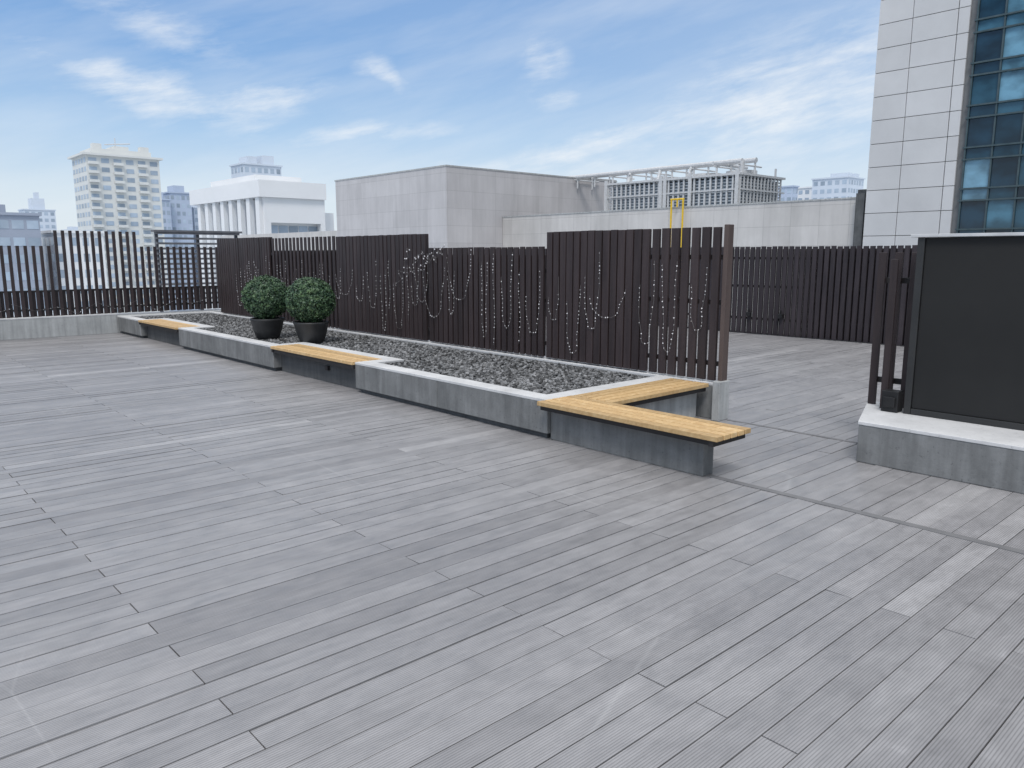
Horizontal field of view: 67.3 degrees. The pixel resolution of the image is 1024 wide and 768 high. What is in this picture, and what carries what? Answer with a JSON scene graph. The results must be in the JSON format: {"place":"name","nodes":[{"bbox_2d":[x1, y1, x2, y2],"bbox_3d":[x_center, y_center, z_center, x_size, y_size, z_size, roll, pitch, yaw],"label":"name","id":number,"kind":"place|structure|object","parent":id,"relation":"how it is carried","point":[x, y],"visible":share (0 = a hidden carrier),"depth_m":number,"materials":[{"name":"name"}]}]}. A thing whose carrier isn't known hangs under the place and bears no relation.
{"place":"outdoors","nodes":[
{"label":"outdoors","id":0,"kind":"place"},
{"bbox_2d":[138,313,647,393],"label":"gravel","id":1,"kind":"structure","parent":0,"point":[543,377],"depth_m":9.77,"materials":[{"name":"grey gravel"}]},
{"bbox_2d":[240,274,287,338],"bbox_3d":[-3.982,-1.262,12.479,0.780,1.032,0.788,-9,13,-41],"label":"potted topiary","id":2,"kind":"object","parent":1,"relation":"on","point":[263,298],"visible":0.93,"depth_m":12.27,"materials":[{"name":"green plant"}]},
{"bbox_2d":[284,276,335,342],"bbox_3d":[-3.105,-1.151,11.851,0.788,1.022,0.799,-9,13,-41],"label":"potted topiary","id":3,"kind":"object","parent":1,"relation":"on","point":[309,301],"visible":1,"depth_m":11.64,"materials":[{"name":"green plant"}]},
{"bbox_2d":[0,0,880,230],"label":"sky","id":4,"kind":"structure","parent":0,"point":[331,90],"materials":[{"name":"blue"}]},
{"label":"ground","id":5,"kind":"structure","parent":0,"visible":0},
{"bbox_2d":[0,204,44,312],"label":"office building","id":6,"kind":"structure","parent":5,"relation":"on","point":[20,230],"depth_m":145.54,"materials":[{"name":"grey concrete"}]},
{"bbox_2d":[0,220,44,312],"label":"windows","id":7,"kind":"structure","parent":6,"relation":"in","point":[16,224],"depth_m":145.50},
{"bbox_2d":[18,192,56,230],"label":"residential tower","id":8,"kind":"structure","parent":5,"relation":"on","point":[47,218],"depth_m":392.89,"materials":[{"name":"white concrete"}]},
{"bbox_2d":[19,212,55,227],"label":"windows","id":9,"kind":"structure","parent":8,"relation":"in","point":[45,213],"depth_m":393.78,"materials":[{"name":"glass"}]},
{"bbox_2d":[64,227,77,229],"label":"residential tower","id":10,"kind":"structure","parent":5,"relation":"on","point":[72,228],"depth_m":396.64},
{"bbox_2d":[41,230,107,310],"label":"office building","id":11,"kind":"structure","parent":5,"relation":"on","point":[47,238],"depth_m":156.30,"materials":[{"name":"white concrete"}]},
{"bbox_2d":[43,237,103,307],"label":"windows","id":12,"kind":"structure","parent":11,"relation":"in","point":[58,238],"depth_m":156.08,"materials":[{"name":"blue glass"}]},
{"bbox_2d":[67,143,169,312],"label":"apartment tower","id":13,"kind":"structure","parent":5,"relation":"on","point":[117,188],"depth_m":193.41,"materials":[{"name":"beige concrete"}]},
{"bbox_2d":[104,138,129,145],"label":"roof crane","id":14,"kind":"object","parent":13,"relation":"on","point":[115,144],"visible":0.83,"depth_m":193.72,"materials":[{"name":"metal"}]},
{"bbox_2d":[72,157,165,311],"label":"windows","id":15,"kind":"structure","parent":13,"relation":"in","point":[128,162],"depth_m":193.56,"materials":[{"name":"glass"}]},
{"bbox_2d":[161,192,177,310],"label":"office tower","id":16,"kind":"structure","parent":5,"relation":"on","point":[166,209],"depth_m":292.50,"materials":[{"name":"grey concrete"}]},
{"bbox_2d":[162,202,174,285],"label":"windows","id":17,"kind":"structure","parent":16,"relation":"in","point":[168,212],"depth_m":292.70,"materials":[{"name":"blue glass"}]},
{"bbox_2d":[163,185,197,310],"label":"office tower","id":18,"kind":"structure","parent":5,"relation":"on","point":[181,211],"depth_m":298.63,"materials":[{"name":"grey concrete"}]},
{"bbox_2d":[163,195,192,285],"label":"windows","id":19,"kind":"structure","parent":18,"relation":"in","point":[172,196],"depth_m":298.69,"materials":[{"name":"blue glass"}]},
{"bbox_2d":[191,205,199,309],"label":"office tower","id":20,"kind":"structure","parent":5,"relation":"on","point":[195,218],"depth_m":308.43,"materials":[{"name":"grey concrete"}]},
{"bbox_2d":[192,210,198,281],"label":"windows","id":21,"kind":"structure","parent":20,"relation":"in","point":[196,219],"depth_m":308.55,"materials":[{"name":"blue glass"}]},
{"bbox_2d":[229,155,282,177],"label":"apartment tower","id":22,"kind":"structure","parent":5,"relation":"on","point":[253,165],"depth_m":252.53,"materials":[{"name":"white concrete"}]},
{"bbox_2d":[231,167,279,173],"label":"windows","id":23,"kind":"structure","parent":22,"relation":"in","point":[246,168],"depth_m":252.14,"materials":[{"name":"glass"}]},
{"bbox_2d":[189,174,333,308],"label":"white colonnade building","id":24,"kind":"structure","parent":5,"relation":"on","point":[257,204],"depth_m":122.89,"materials":[{"name":"white concrete"}]},
{"bbox_2d":[271,225,316,232],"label":"windows","id":25,"kind":"structure","parent":24,"relation":"in","point":[282,229],"depth_m":122.37,"materials":[{"name":"blue glass"}]},
{"bbox_2d":[221,231,336,250],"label":"parapet","id":26,"kind":"structure","parent":5,"relation":"on","point":[318,234],"depth_m":83.80,"materials":[{"name":"stone"}]},
{"bbox_2d":[335,166,615,254],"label":"block","id":27,"kind":"structure","parent":5,"relation":"on","point":[451,207],"depth_m":62.17,"materials":[{"name":"concrete"}]},
{"bbox_2d":[334,165,616,182],"bbox_3d":[-3.221,-18.509,70.280,19.740,0.110,16.640,-9,13,-41],"label":"roof coping","id":28,"kind":"object","parent":27,"relation":"on","point":[465,167],"visible":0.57,"depth_m":62.70,"materials":[{"name":"concrete"}]},
{"bbox_2d":[0,309,1023,767],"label":"timber deck","id":29,"kind":"structure","parent":5,"relation":"on","point":[208,561],"depth_m":4.03,"materials":[{"name":"grey wood"}]},
{"bbox_2d":[0,230,288,339],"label":"boundary railing","id":30,"kind":"object","parent":29,"relation":"on","point":[18,324],"visible":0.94,"depth_m":16.58,"materials":[{"name":"metal"}]},
{"bbox_2d":[138,319,196,346],"bbox_3d":[-6.727,-1.003,15.068,0.444,0.384,2.192,-9,13,-41],"label":"wooden bench","id":31,"kind":"object","parent":29,"relation":"on","point":[163,330],"visible":0.8,"depth_m":15.01,"materials":[{"name":"wood"}]},
{"bbox_2d":[151,230,241,311],"bbox_3d":[-9.558,-3.472,23.616,2.660,2.420,0.240,-9,13,-41],"label":"louvred screen","id":32,"kind":"object","parent":29,"relation":"on","point":[196,234],"visible":0.34,"depth_m":23.20,"materials":[{"name":"grey metal"}]},
{"bbox_2d":[270,344,379,389],"bbox_3d":[-2.596,-0.248,10.575,0.444,0.384,2.292,-9,13,-41],"label":"wooden bench","id":33,"kind":"object","parent":29,"relation":"on","point":[329,365],"visible":0.82,"depth_m":10.46,"materials":[{"name":"wood"}]},
{"bbox_2d":[117,311,712,437],"bbox_3d":[-3.212,-0.570,12.501,2.076,0.380,13.886,-9,13,-41],"label":"concrete planter","id":34,"kind":"object","parent":29,"relation":"on","point":[508,407],"visible":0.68,"depth_m":8.79,"materials":[{"name":"grey concrete"}]},
{"bbox_2d":[217,224,733,380],"bbox_3d":[-2.224,-1.456,12.726,0.130,2.053,13.220,-9,13,-41],"label":"slatted fence","id":35,"kind":"object","parent":34,"relation":"on","point":[626,256],"visible":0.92,"depth_m":9.89,"materials":[{"name":"wood"}]},
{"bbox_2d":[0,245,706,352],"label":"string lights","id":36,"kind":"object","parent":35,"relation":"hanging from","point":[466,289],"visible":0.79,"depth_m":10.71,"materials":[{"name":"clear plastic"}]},
{"bbox_2d":[537,378,750,476],"bbox_3d":[1.677,0.328,7.070,2.202,0.410,1.896,-9,13,-41],"label":"wooden bench","id":37,"kind":"object","parent":29,"relation":"on","point":[657,422],"visible":0.99,"depth_m":6.62,"materials":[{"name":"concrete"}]},
{"bbox_2d":[484,245,916,345],"bbox_3d":[7.122,-1.700,14.710,0.220,1.876,24.342,-9,13,-41],"label":"slatted fence","id":38,"kind":"object","parent":29,"relation":"on","point":[838,292],"visible":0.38,"depth_m":15.80,"materials":[{"name":"wood"}]},
{"bbox_2d":[856,401,1023,493],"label":"concrete plinth","id":39,"kind":"structure","parent":29,"relation":"on","point":[982,455],"depth_m":5.97,"materials":[{"name":"grey concrete"}]},
{"bbox_2d":[868,252,916,407],"bbox_3d":[3.711,-0.410,6.468,0.200,1.375,1.366,-9,13,-41],"label":"slatted fence","id":40,"kind":"object","parent":39,"relation":"on","point":[895,280],"visible":0.3,"depth_m":6.83,"materials":[{"name":"wood"}]},
{"bbox_2d":[881,232,1023,430],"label":"outdoor screen","id":41,"kind":"object","parent":39,"relation":"on","point":[965,362],"visible":1,"depth_m":6.22,"materials":[{"name":"dark painted metal"}]},
{"bbox_2d":[503,199,855,333],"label":"parapet wall","id":42,"kind":"structure","parent":5,"relation":"on","point":[824,223],"depth_m":46.47,"materials":[{"name":"grey concrete"}]},
{"bbox_2d":[670,198,684,274],"bbox_3d":[10.575,-9.285,49.638,0.119,5.259,1.020,-9,13,-41],"label":"yellow gas pipe","id":43,"kind":"object","parent":42,"relation":"attached to","point":[677,199],"visible":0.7,"depth_m":49.22,"materials":[{"name":"metal"}]},
{"bbox_2d":[502,197,855,216],"bbox_3d":[9.290,-11.698,51.508,0.690,0.080,29.250,-9,13,-41],"label":"parapet coping","id":44,"kind":"object","parent":42,"relation":"on","point":[691,206],"visible":0.5,"depth_m":48.20,"materials":[{"name":"grey concrete"}]},
{"bbox_2d":[853,189,866,247],"bbox_3d":[18.976,-5.488,42.308,0.819,10.200,2.332,8,12,38],"label":"duct box","id":45,"kind":"object","parent":42,"relation":"attached to","point":[860,204],"visible":0.36,"depth_m":40.78,"materials":[{"name":"metal"}]},
{"bbox_2d":[778,185,799,200],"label":"residential tower","id":46,"kind":"structure","parent":5,"relation":"on","point":[790,192],"depth_m":292.08,"materials":[{"name":"white concrete"}]},
{"bbox_2d":[781,189,797,200],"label":"windows","id":47,"kind":"structure","parent":46,"relation":"in","point":[788,190],"depth_m":291.99,"materials":[{"name":"glass"}]},
{"bbox_2d":[797,186,811,199],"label":"residential tower","id":48,"kind":"structure","parent":5,"relation":"on","point":[804,193],"depth_m":308.63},
{"bbox_2d":[798,190,808,199],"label":"windows","id":49,"kind":"structure","parent":48,"relation":"in","point":[806,191],"depth_m":308.67,"materials":[{"name":"glass"}]},
{"bbox_2d":[811,172,865,198],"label":"residential tower","id":50,"kind":"structure","parent":5,"relation":"on","point":[841,185],"depth_m":290.30,"materials":[{"name":"white concrete"}]},
{"bbox_2d":[813,180,862,198],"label":"windows","id":51,"kind":"structure","parent":50,"relation":"in","point":[837,181],"depth_m":290.32,"materials":[{"name":"glass"}]},
{"bbox_2d":[862,0,1023,247],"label":"glass office tower","id":52,"kind":"structure","parent":5,"relation":"on","point":[946,153],"depth_m":36.99,"materials":[{"name":"metal"}]},
{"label":"lower roof","id":53,"kind":"object","parent":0,"visible":0},
{"bbox_2d":[569,157,785,210],"bbox_3d":[12.165,-14.494,64.104,6.420,6.738,19.120,-9,13,-41],"label":"rooftop cooling plant","id":54,"kind":"object","parent":53,"relation":"on","point":[740,184],"visible":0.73,"depth_m":58.57,"materials":[{"name":"metal"}]}
]}

